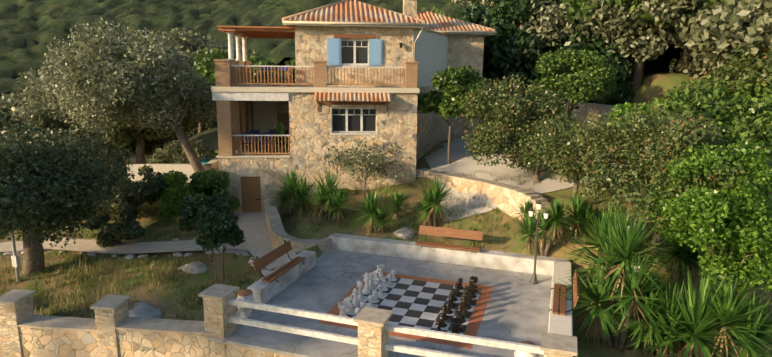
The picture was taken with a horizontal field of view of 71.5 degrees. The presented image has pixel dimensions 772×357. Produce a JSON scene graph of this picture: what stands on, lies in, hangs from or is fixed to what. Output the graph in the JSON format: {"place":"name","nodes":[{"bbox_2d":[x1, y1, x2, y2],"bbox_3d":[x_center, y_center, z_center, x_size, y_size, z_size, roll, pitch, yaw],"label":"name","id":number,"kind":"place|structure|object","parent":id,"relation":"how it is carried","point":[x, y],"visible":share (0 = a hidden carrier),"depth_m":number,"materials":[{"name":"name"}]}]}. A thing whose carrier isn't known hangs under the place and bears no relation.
{"place":"outdoors","nodes":[
{"label":"outdoors","id":0,"kind":"place"},
{"bbox_2d":[0,239,247,253],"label":"path","id":1,"kind":"structure","parent":0,"point":[84,245],"depth_m":19.15,"materials":[{"name":"concrete"}]},
{"bbox_2d":[0,44,771,356],"bbox_3d":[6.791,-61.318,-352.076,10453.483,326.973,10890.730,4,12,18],"label":"ground","id":2,"kind":"structure","parent":0,"point":[658,79],"depth_m":18.29,"materials":[{"name":"green plant"}]},
{"bbox_2d":[0,107,27,142],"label":"tree","id":3,"kind":"object","parent":2,"relation":"on","point":[8,120],"visible":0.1,"depth_m":27.68,"materials":[{"name":"green plant"}]},
{"bbox_2d":[10,230,20,281],"bbox_3d":[-11.367,1.623,16.299,0.440,3.400,0.120,4,12,18],"label":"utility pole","id":4,"kind":"object","parent":2,"relation":"on","point":[15,260],"visible":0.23,"depth_m":16.42,"materials":[{"name":"grey"}]},
{"bbox_2d":[0,91,71,145],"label":"tree","id":5,"kind":"object","parent":2,"relation":"on","point":[10,105],"visible":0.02,"depth_m":40.16,"materials":[{"name":"green plant"}]},
{"bbox_2d":[14,77,91,152],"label":"olive tree","id":6,"kind":"object","parent":2,"relation":"on","point":[43,110],"depth_m":27.98,"materials":[{"name":"green plant"}]},
{"bbox_2d":[10,54,103,118],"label":"olive","id":7,"kind":"object","parent":2,"relation":"on","point":[25,85],"visible":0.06,"depth_m":32.38,"materials":[{"name":"green plant"}]},
{"bbox_2d":[0,121,135,275],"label":"olive","id":8,"kind":"object","parent":2,"relation":"on","point":[32,168],"depth_m":16.38,"materials":[{"name":"green plant"}]},
{"bbox_2d":[0,289,216,356],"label":"boundary wall","id":9,"kind":"structure","parent":2,"relation":"on","point":[112,329],"depth_m":13.36,"materials":[{"name":"stone"}]},
{"bbox_2d":[86,169,139,217],"bbox_3d":[-12.023,0.520,22.204,3.807,2.024,3.245,4,12,18],"label":"shrub","id":10,"kind":"object","parent":2,"relation":"on","point":[105,209],"visible":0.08,"depth_m":21.12,"materials":[{"name":"green plant"}]},
{"bbox_2d":[84,204,145,247],"bbox_3d":[-9.810,1.778,19.747,1.913,1.334,2.383,-2,11,-11],"label":"shrub","id":11,"kind":"object","parent":2,"relation":"on","point":[118,230],"visible":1,"depth_m":19.11,"materials":[{"name":"green plant"}]},
{"bbox_2d":[66,128,167,169],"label":"olive tree","id":12,"kind":"object","parent":2,"relation":"on","point":[150,146],"depth_m":30.62,"materials":[{"name":"green plant"}]},
{"bbox_2d":[35,17,216,172],"bbox_3d":[-11.098,-2.533,23.203,7.270,7.958,8.356,4,12,18],"label":"olive","id":13,"kind":"object","parent":2,"relation":"on","point":[130,73],"depth_m":20.89,"materials":[{"name":"green plant"}]},
{"bbox_2d":[0,216,271,275],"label":"path edge rocks","id":14,"kind":"object","parent":2,"relation":"on","point":[265,271],"visible":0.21,"depth_m":18.48,"materials":[{"name":"grey stone"}]},
{"bbox_2d":[103,164,172,213],"bbox_3d":[-9.834,0.406,21.645,2.994,1.973,2.774,-6,13,-30],"label":"shrub","id":15,"kind":"object","parent":2,"relation":"on","point":[151,188],"visible":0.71,"depth_m":20.85,"materials":[{"name":"green plant"}]},
{"bbox_2d":[90,75,214,163],"bbox_3d":[-13.405,-3.349,29.825,7.152,6.502,6.631,4,12,18],"label":"olive","id":16,"kind":"object","parent":2,"relation":"on","point":[121,132],"depth_m":28.59,"materials":[{"name":"green plant"}]},
{"bbox_2d":[127,158,218,191],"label":"wall","id":17,"kind":"structure","parent":2,"relation":"on","point":[187,169],"depth_m":23.63,"materials":[{"name":"beige stone"}]},
{"bbox_2d":[156,170,196,219],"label":"bush","id":18,"kind":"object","parent":2,"relation":"on","point":[171,205],"depth_m":20.74,"materials":[{"name":"green plant"}]},
{"bbox_2d":[148,107,216,152],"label":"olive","id":19,"kind":"object","parent":2,"relation":"on","point":[209,124],"depth_m":48.04,"materials":[{"name":"plant"}]},
{"bbox_2d":[147,139,218,163],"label":"shrub","id":20,"kind":"object","parent":2,"relation":"on","point":[173,152],"visible":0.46,"depth_m":25.21,"materials":[{"name":"green plant"}]},
{"bbox_2d":[177,193,233,262],"bbox_3d":[-5.849,1.730,17.772,1.766,2.773,1.653,4,12,18],"label":"globe bay","id":21,"kind":"object","parent":2,"relation":"on","point":[188,213],"depth_m":17.24,"materials":[{"name":"green plant"}]},
{"bbox_2d":[150,27,263,133],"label":"olive","id":22,"kind":"object","parent":2,"relation":"on","point":[194,46],"depth_m":42.12,"materials":[{"name":"green plant"}]},
{"bbox_2d":[187,168,239,211],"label":"bush","id":23,"kind":"object","parent":2,"relation":"on","point":[212,182],"visible":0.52,"depth_m":21.05,"materials":[{"name":"green plant"}]},
{"bbox_2d":[190,206,245,279],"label":"small tree","id":24,"kind":"object","parent":2,"relation":"on","point":[214,229],"depth_m":16.14,"materials":[{"name":"green plant"}]},
{"bbox_2d":[191,46,284,107],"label":"tree","id":25,"kind":"object","parent":2,"relation":"on","point":[208,70],"visible":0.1,"depth_m":38.84,"materials":[{"name":"green plant"}]},
{"bbox_2d":[0,25,527,106],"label":"forest","id":26,"kind":"object","parent":2,"relation":"on","point":[8,93],"depth_m":164.86,"materials":[{"name":"green plant"}]},
{"bbox_2d":[0,0,528,93],"bbox_3d":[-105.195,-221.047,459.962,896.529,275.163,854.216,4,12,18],"label":"forest","id":27,"kind":"object","parent":2,"relation":"on","point":[30,30],"visible":0.29,"depth_m":221.27,"materials":[{"name":"green plant"}]},
{"bbox_2d":[238,212,296,268],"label":"paved path","id":28,"kind":"structure","parent":2,"relation":"on","point":[257,241],"depth_m":19.79,"materials":[{"name":"concrete"}]},
{"bbox_2d":[128,227,415,318],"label":"boulders","id":29,"kind":"object","parent":2,"relation":"on","point":[142,310],"visible":0.42,"depth_m":17.16,"materials":[{"name":"grey stone"}]},
{"bbox_2d":[270,121,289,152],"bbox_3d":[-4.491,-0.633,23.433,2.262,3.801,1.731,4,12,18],"label":"potted plant","id":30,"kind":"object","parent":2,"relation":"on","point":[280,130],"depth_m":23.06,"materials":[{"name":"green plant"}]},
{"bbox_2d":[274,144,289,152],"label":"dry yucca leaves","id":31,"kind":"object","parent":30,"relation":"attached to","point":[281,148],"visible":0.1,"depth_m":23.18,"materials":[{"name":"plant"}]},
{"bbox_2d":[279,56,295,82],"bbox_3d":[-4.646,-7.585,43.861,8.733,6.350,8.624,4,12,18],"label":"potted plant","id":32,"kind":"object","parent":2,"relation":"on","point":[289,63],"depth_m":42.90,"materials":[{"name":"green plant"}]},
{"bbox_2d":[267,168,325,216],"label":"yucca","id":33,"kind":"object","parent":2,"relation":"on","point":[290,186],"depth_m":21.15,"materials":[{"name":"green plant"}]},
{"bbox_2d":[278,196,309,217],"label":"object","id":34,"kind":"object","parent":33,"relation":"attached to","point":[284,210],"visible":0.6,"depth_m":21.23,"materials":[{"name":"green plant"}]},
{"bbox_2d":[264,199,331,252],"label":"curved garden wall","id":35,"kind":"structure","parent":2,"relation":"on","point":[278,235],"depth_m":19.00,"materials":[{"name":"concrete"}]},
{"bbox_2d":[300,167,358,222],"bbox_3d":[-2.104,0.723,20.238,2.450,2.248,1.968,4,12,18],"label":"yucca plant","id":36,"kind":"object","parent":2,"relation":"on","point":[324,192],"depth_m":20.03,"materials":[{"name":"green plant"}]},
{"bbox_2d":[311,198,350,224],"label":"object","id":37,"kind":"object","parent":36,"relation":"attached to","point":[340,215],"visible":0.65,"depth_m":20.13,"materials":[{"name":"green plant"}]},
{"bbox_2d":[211,0,483,215],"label":"house walls","id":38,"kind":"structure","parent":2,"relation":"on","point":[401,121],"depth_m":22.61,"materials":[{"name":"beige stone"}]},
{"bbox_2d":[217,26,294,61],"bbox_3d":[-5.695,-6.214,25.227,3.200,1.400,5.250,0,11,-5],"label":"pergola","id":39,"kind":"object","parent":38,"relation":"on","point":[244,33],"visible":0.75,"depth_m":23.42,"materials":[{"name":"white paint"}]},
{"bbox_2d":[240,65,294,154],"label":"outdoor chairs","id":40,"kind":"object","parent":38,"relation":"on","point":[256,132],"visible":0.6,"depth_m":23.16,"materials":[{"name":"blue fabric"}]},
{"bbox_2d":[241,34,385,211],"bbox_3d":[-3.102,-1.888,23.137,6.050,8.530,2.030,0,11,-5],"label":"house joinery","id":41,"kind":"object","parent":38,"relation":"in","point":[350,121],"visible":0.81,"depth_m":22.59,"materials":[{"name":"white wood"}]},
{"bbox_2d":[231,65,404,153],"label":"house railings","id":42,"kind":"object","parent":38,"relation":"attached to","point":[299,83],"visible":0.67,"depth_m":22.05,"materials":[{"name":"brown wood"}]},
{"bbox_2d":[314,92,391,101],"bbox_3d":[-1.334,-3.313,21.667,3.120,0.408,0.675,0,11,-5],"label":"window canopy","id":43,"kind":"object","parent":38,"relation":"attached to","point":[348,97],"visible":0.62,"depth_m":21.59,"materials":[{"name":"ceramic"}]},
{"bbox_2d":[317,102,388,110],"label":"canopy brackets","id":44,"kind":"object","parent":38,"relation":"attached to","point":[387,103],"visible":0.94,"depth_m":21.92,"materials":[{"name":"brown wood"}]},
{"bbox_2d":[282,0,426,28],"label":"roof front","id":45,"kind":"structure","parent":38,"relation":"on","point":[349,11],"depth_m":23.07,"materials":[{"name":"tile"}]},
{"bbox_2d":[284,10,496,61],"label":"house gutters","id":46,"kind":"object","parent":38,"relation":"attached to","point":[356,23],"visible":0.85,"depth_m":22.66,"materials":[{"name":"white metal"}]},
{"bbox_2d":[417,9,495,36],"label":"roof","id":47,"kind":"structure","parent":38,"relation":"on","point":[437,22],"depth_m":27.97,"materials":[{"name":"tile"}]},
{"bbox_2d":[321,138,405,199],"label":"young olive","id":48,"kind":"object","parent":2,"relation":"on","point":[356,154],"depth_m":21.18,"materials":[{"name":"green plant"}]},
{"bbox_2d":[352,191,396,233],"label":"yucca plant","id":49,"kind":"object","parent":2,"relation":"on","point":[370,208],"depth_m":19.30,"materials":[{"name":"green plant"}]},
{"bbox_2d":[363,218,385,235],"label":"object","id":50,"kind":"object","parent":49,"relation":"attached to","point":[373,226],"visible":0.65,"depth_m":19.37,"materials":[{"name":"plant"}]},
{"bbox_2d":[207,249,551,356],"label":"terrace platform","id":51,"kind":"structure","parent":2,"relation":"on","point":[517,310],"depth_m":14.65,"materials":[{"name":"concrete"}]},
{"bbox_2d":[236,289,254,317],"bbox_3d":[-3.686,3.276,14.059,0.462,0.690,0.462,-8,14,-36],"label":"plant pot","id":52,"kind":"object","parent":51,"relation":"on","point":[246,295],"visible":0.81,"depth_m":13.93,"materials":[{"name":"white ceramic"}]},
{"bbox_2d":[318,270,492,348],"bbox_3d":[0.744,3.486,14.986,3.960,0.001,3.960,4,12,18],"label":"chess board","id":53,"kind":"object","parent":51,"relation":"on","point":[413,301],"visible":0.56,"depth_m":14.85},
{"bbox_2d":[338,264,396,317],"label":"white chess pieces","id":54,"kind":"object","parent":53,"relation":"on","point":[344,307],"visible":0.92,"depth_m":15.15,"materials":[{"name":"white plastic"}]},
{"bbox_2d":[247,233,572,335],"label":"low terrace walls","id":55,"kind":"structure","parent":51,"relation":"on","point":[557,269],"depth_m":17.49,"materials":[{"name":"grey concrete"}]},
{"bbox_2d":[253,240,305,282],"bbox_3d":[-3.109,2.428,15.900,0.736,0.712,2.100,4,12,18],"label":"bench","id":56,"kind":"object","parent":55,"relation":"on","point":[271,256],"visible":1,"depth_m":15.80,"materials":[{"name":"brown wood"}]},
{"bbox_2d":[415,223,482,253],"bbox_3d":[2.135,2.027,18.206,2.200,0.712,0.737,4,12,18],"label":"bench","id":57,"kind":"object","parent":55,"relation":"on","point":[426,230],"visible":1,"depth_m":18.29,"materials":[{"name":"brown wood"}]},
{"bbox_2d":[549,269,581,314],"bbox_3d":[4.648,2.897,13.914,0.736,0.712,1.950,4,12,18],"label":"bench","id":58,"kind":"object","parent":55,"relation":"on","point":[562,311],"visible":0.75,"depth_m":13.74,"materials":[{"name":"brown wood"}]},
{"bbox_2d":[435,276,477,333],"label":"black chess pieces","id":59,"kind":"object","parent":51,"relation":"on","point":[466,300],"visible":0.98,"depth_m":14.26,"materials":[{"name":"black plastic"}]},
{"bbox_2d":[529,200,548,283],"bbox_3d":[4.582,1.928,16.310,0.610,2.630,0.247,4,12,18],"label":"lamp post","id":60,"kind":"object","parent":51,"relation":"on","point":[533,280],"visible":1,"depth_m":16.24,"materials":[{"name":"grey metal"}]},
{"bbox_2d":[0,168,771,356],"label":"grass tufts","id":61,"kind":"object","parent":2,"relation":"on","point":[149,277],"visible":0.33,"depth_m":17.08,"materials":[{"name":"green plant"}]},
{"bbox_2d":[198,284,577,356],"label":"stone pillars","id":62,"kind":"structure","parent":2,"relation":"on","point":[373,334],"depth_m":11.77,"materials":[{"name":"beige stone"}]},
{"bbox_2d":[228,298,543,356],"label":"terrace rails","id":63,"kind":"object","parent":62,"relation":"attached to","point":[388,327],"visible":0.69,"depth_m":11.93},
{"bbox_2d":[380,191,411,219],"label":"yucca plant","id":64,"kind":"object","parent":2,"relation":"on","point":[397,198],"depth_m":20.41,"materials":[{"name":"green plant"}]},
{"bbox_2d":[390,210,404,221],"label":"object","id":65,"kind":"object","parent":64,"relation":"attached to","point":[397,216],"visible":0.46,"depth_m":20.46,"materials":[{"name":"brown plant"}]},
{"bbox_2d":[412,178,454,226],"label":"yucca plant","id":66,"kind":"object","parent":2,"relation":"on","point":[431,199],"depth_m":19.86,"materials":[{"name":"green plant"}]},
{"bbox_2d":[417,206,451,224],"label":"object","id":67,"kind":"object","parent":66,"relation":"attached to","point":[429,214],"visible":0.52,"depth_m":19.86,"materials":[{"name":"plant"}]},
{"bbox_2d":[419,6,462,16],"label":"tree","id":68,"kind":"object","parent":2,"relation":"on","point":[435,9],"depth_m":48.40,"materials":[{"name":"green plant"}]},
{"bbox_2d":[417,65,490,164],"bbox_3d":[2.820,-2.579,23.317,3.269,4.608,2.973,4,12,18],"label":"tree","id":69,"kind":"object","parent":2,"relation":"on","point":[454,82],"depth_m":22.30,"materials":[{"name":"green plant"}]},
{"bbox_2d":[451,2,507,76],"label":"tree","id":70,"kind":"object","parent":2,"relation":"on","point":[468,15],"visible":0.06,"depth_m":33.48,"materials":[{"name":"green plant"}]},
{"bbox_2d":[416,168,550,231],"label":"retaining wall","id":71,"kind":"structure","parent":2,"relation":"on","point":[506,198],"depth_m":20.41,"materials":[{"name":"stone"}]},
{"bbox_2d":[452,0,524,35],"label":"tree","id":72,"kind":"object","parent":2,"relation":"on","point":[489,3],"depth_m":46.21,"materials":[{"name":"green plant"}]},
{"bbox_2d":[425,110,590,220],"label":"driveway gravel","id":73,"kind":"structure","parent":2,"relation":"on","point":[459,162],"depth_m":21.84,"materials":[{"name":"beige gravel"}]},
{"bbox_2d":[480,0,558,96],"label":"tree","id":74,"kind":"object","parent":2,"relation":"on","point":[507,57],"visible":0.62,"depth_m":30.39,"materials":[{"name":"green plant"}]},
{"bbox_2d":[455,74,589,182],"bbox_3d":[5.471,-1.646,21.162,5.839,4.860,4.502,4,12,18],"label":"tree","id":75,"kind":"object","parent":2,"relation":"on","point":[517,119],"depth_m":20.56,"materials":[{"name":"green plant"}]},
{"bbox_2d":[512,198,534,224],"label":"yucca plant","id":76,"kind":"object","parent":2,"relation":"on","point":[528,205],"depth_m":18.72,"materials":[{"name":"green plant"}]},
{"bbox_2d":[506,197,578,256],"bbox_3d":[5.039,1.594,17.437,2.420,2.154,1.665,4,12,18],"label":"yucca plant","id":77,"kind":"object","parent":2,"relation":"on","point":[556,214],"depth_m":17.28,"materials":[{"name":"green plant"}]},
{"bbox_2d":[512,225,567,256],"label":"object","id":78,"kind":"object","parent":77,"relation":"attached to","point":[529,244],"visible":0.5,"depth_m":17.38,"materials":[{"name":"plant"}]},
{"bbox_2d":[493,100,622,125],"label":"driveway wall","id":79,"kind":"structure","parent":2,"relation":"on","point":[583,110],"depth_m":28.89,"materials":[{"name":"stone"}]},
{"bbox_2d":[528,47,617,118],"bbox_3d":[8.852,-3.744,25.668,4.126,4.936,4.081,4,12,18],"label":"tree","id":80,"kind":"object","parent":2,"relation":"on","point":[593,79],"depth_m":24.81,"materials":[{"name":"green plant"}]},
{"bbox_2d":[526,10,634,110],"bbox_3d":[11.143,-6.699,30.899,6.003,6.150,6.170,4,12,18],"label":"tree","id":81,"kind":"object","parent":2,"relation":"on","point":[619,94],"visible":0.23,"depth_m":28.78,"materials":[{"name":"green plant"}]},
{"bbox_2d":[532,118,630,203],"bbox_3d":[6.642,-0.382,18.250,3.266,3.221,3.715,4,12,18],"label":"tree","id":82,"kind":"object","parent":2,"relation":"on","point":[560,148],"depth_m":17.61,"materials":[{"name":"green plant"}]},
{"bbox_2d":[562,191,602,239],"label":"yucca","id":83,"kind":"object","parent":2,"relation":"on","point":[580,209],"depth_m":17.41,"materials":[{"name":"green plant"}]},
{"bbox_2d":[562,222,587,242],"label":"yucca dry leaves","id":84,"kind":"object","parent":83,"relation":"attached to","point":[576,228],"visible":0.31,"depth_m":17.42,"materials":[{"name":"brown plant"}]},
{"bbox_2d":[520,24,681,61],"bbox_3d":[14.672,-9.768,35.606,11.227,7.426,8.601,4,12,18],"label":"tree","id":85,"kind":"object","parent":2,"relation":"on","point":[673,51],"visible":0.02,"depth_m":32.77,"materials":[{"name":"green plant"}]},
{"bbox_2d":[521,0,688,64],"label":"tree","id":86,"kind":"object","parent":2,"relation":"on","point":[607,30],"visible":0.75,"depth_m":28.23,"materials":[{"name":"green plant"}]},
{"bbox_2d":[563,201,647,267],"bbox_3d":[6.584,1.896,16.015,2.649,2.700,2.381,4,12,18],"label":"yucca","id":87,"kind":"object","parent":2,"relation":"on","point":[599,230],"depth_m":15.91,"materials":[{"name":"green plant"}]},
{"bbox_2d":[578,250,619,273],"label":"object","id":88,"kind":"object","parent":87,"relation":"attached to","point":[597,254],"visible":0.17,"depth_m":15.99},
{"bbox_2d":[549,205,697,351],"bbox_3d":[6.116,2.567,13.947,3.699,4.058,3.487,4,12,18],"label":"yucca","id":89,"kind":"object","parent":2,"relation":"on","point":[620,245],"depth_m":13.42,"materials":[{"name":"green plant"}]},
{"bbox_2d":[573,264,663,353],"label":"dry yucca leaves","id":90,"kind":"object","parent":89,"relation":"attached to","point":[596,323],"visible":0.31,"depth_m":13.56,"materials":[{"name":"plant"}]},
{"bbox_2d":[630,264,640,284],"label":"yucca plant","id":91,"kind":"object","parent":89,"relation":"attached to","point":[635,268],"visible":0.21,"depth_m":13.05,"materials":[{"name":"white plant"}]},
{"bbox_2d":[606,102,660,189],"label":"tree","id":92,"kind":"object","parent":2,"relation":"on","point":[624,107],"depth_m":18.81,"materials":[{"name":"green plant"}]},
{"bbox_2d":[560,0,736,92],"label":"tree","id":93,"kind":"object","parent":2,"relation":"on","point":[579,5],"depth_m":28.09,"materials":[{"name":"green plant"}]},
{"bbox_2d":[609,0,710,73],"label":"tree","id":94,"kind":"object","parent":2,"relation":"on","point":[680,6],"depth_m":25.80,"materials":[{"name":"green plant"}]},
{"bbox_2d":[618,19,710,74],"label":"tree","id":95,"kind":"object","parent":2,"relation":"on","point":[676,43],"depth_m":28.71,"materials":[{"name":"green plant"}]},
{"bbox_2d":[608,277,728,356],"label":"yucca","id":96,"kind":"object","parent":2,"relation":"on","point":[665,321],"depth_m":13.15,"materials":[{"name":"green plant"}]},
{"bbox_2d":[627,330,693,356],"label":"dry yucca leaves","id":97,"kind":"object","parent":96,"relation":"attached to","point":[667,348],"visible":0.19,"depth_m":13.33,"materials":[{"name":"plant"}]},
{"bbox_2d":[575,104,771,255],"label":"tree","id":98,"kind":"object","parent":2,"relation":"on","point":[654,149],"depth_m":15.05,"materials":[{"name":"green plant"}]},
{"bbox_2d":[643,226,706,284],"bbox_3d":[8.576,2.079,15.413,2.557,2.242,2.364,4,12,18],"label":"yucca","id":99,"kind":"object","parent":2,"relation":"on","point":[683,253],"depth_m":15.34,"materials":[{"name":"green plant"}]},
{"bbox_2d":[664,259,699,286],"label":"dry yucca leaves","id":100,"kind":"object","parent":99,"relation":"attached to","point":[692,270],"visible":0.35,"depth_m":15.38,"materials":[{"name":"green plant"}]},
{"bbox_2d":[599,85,771,180],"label":"tree","id":101,"kind":"object","parent":2,"relation":"on","point":[733,131],"visible":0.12,"depth_m":19.64,"materials":[{"name":"green plant"}]},
{"bbox_2d":[618,270,771,356],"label":"yucca","id":102,"kind":"object","parent":2,"relation":"on","point":[728,310],"depth_m":12.61,"materials":[{"name":"green plant"}]},
{"bbox_2d":[676,328,752,356],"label":"dry yucca leaves","id":103,"kind":"object","parent":102,"relation":"attached to","point":[733,344],"visible":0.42,"depth_m":12.74,"materials":[{"name":"brown plant"}]},
{"bbox_2d":[668,49,731,79],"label":"tree","id":104,"kind":"object","parent":2,"relation":"on","point":[699,67],"visible":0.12,"depth_m":28.43,"materials":[{"name":"green plant"}]},
{"bbox_2d":[642,138,771,345],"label":"tree","id":105,"kind":"object","parent":2,"relation":"on","point":[737,219],"depth_m":13.24,"materials":[{"name":"green plant"}]},
{"bbox_2d":[670,75,771,170],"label":"tree","id":106,"kind":"object","parent":2,"relation":"on","point":[755,106],"visible":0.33,"depth_m":20.84,"materials":[{"name":"green plant"}]},
{"bbox_2d":[672,0,771,67],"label":"tree","id":107,"kind":"object","parent":2,"relation":"on","point":[720,29],"visible":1,"depth_m":23.48,"materials":[{"name":"green plant"}]},
{"bbox_2d":[699,43,771,101],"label":"tree","id":108,"kind":"object","parent":2,"relation":"on","point":[748,63],"visible":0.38,"depth_m":23.22,"materials":[{"name":"green plant"}]},
{"bbox_2d":[514,341,540,356],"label":"urn","id":109,"kind":"object","parent":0,"point":[522,354],"visible":0.56,"depth_m":11.34,"materials":[{"name":"white ceramic"}]}
]}

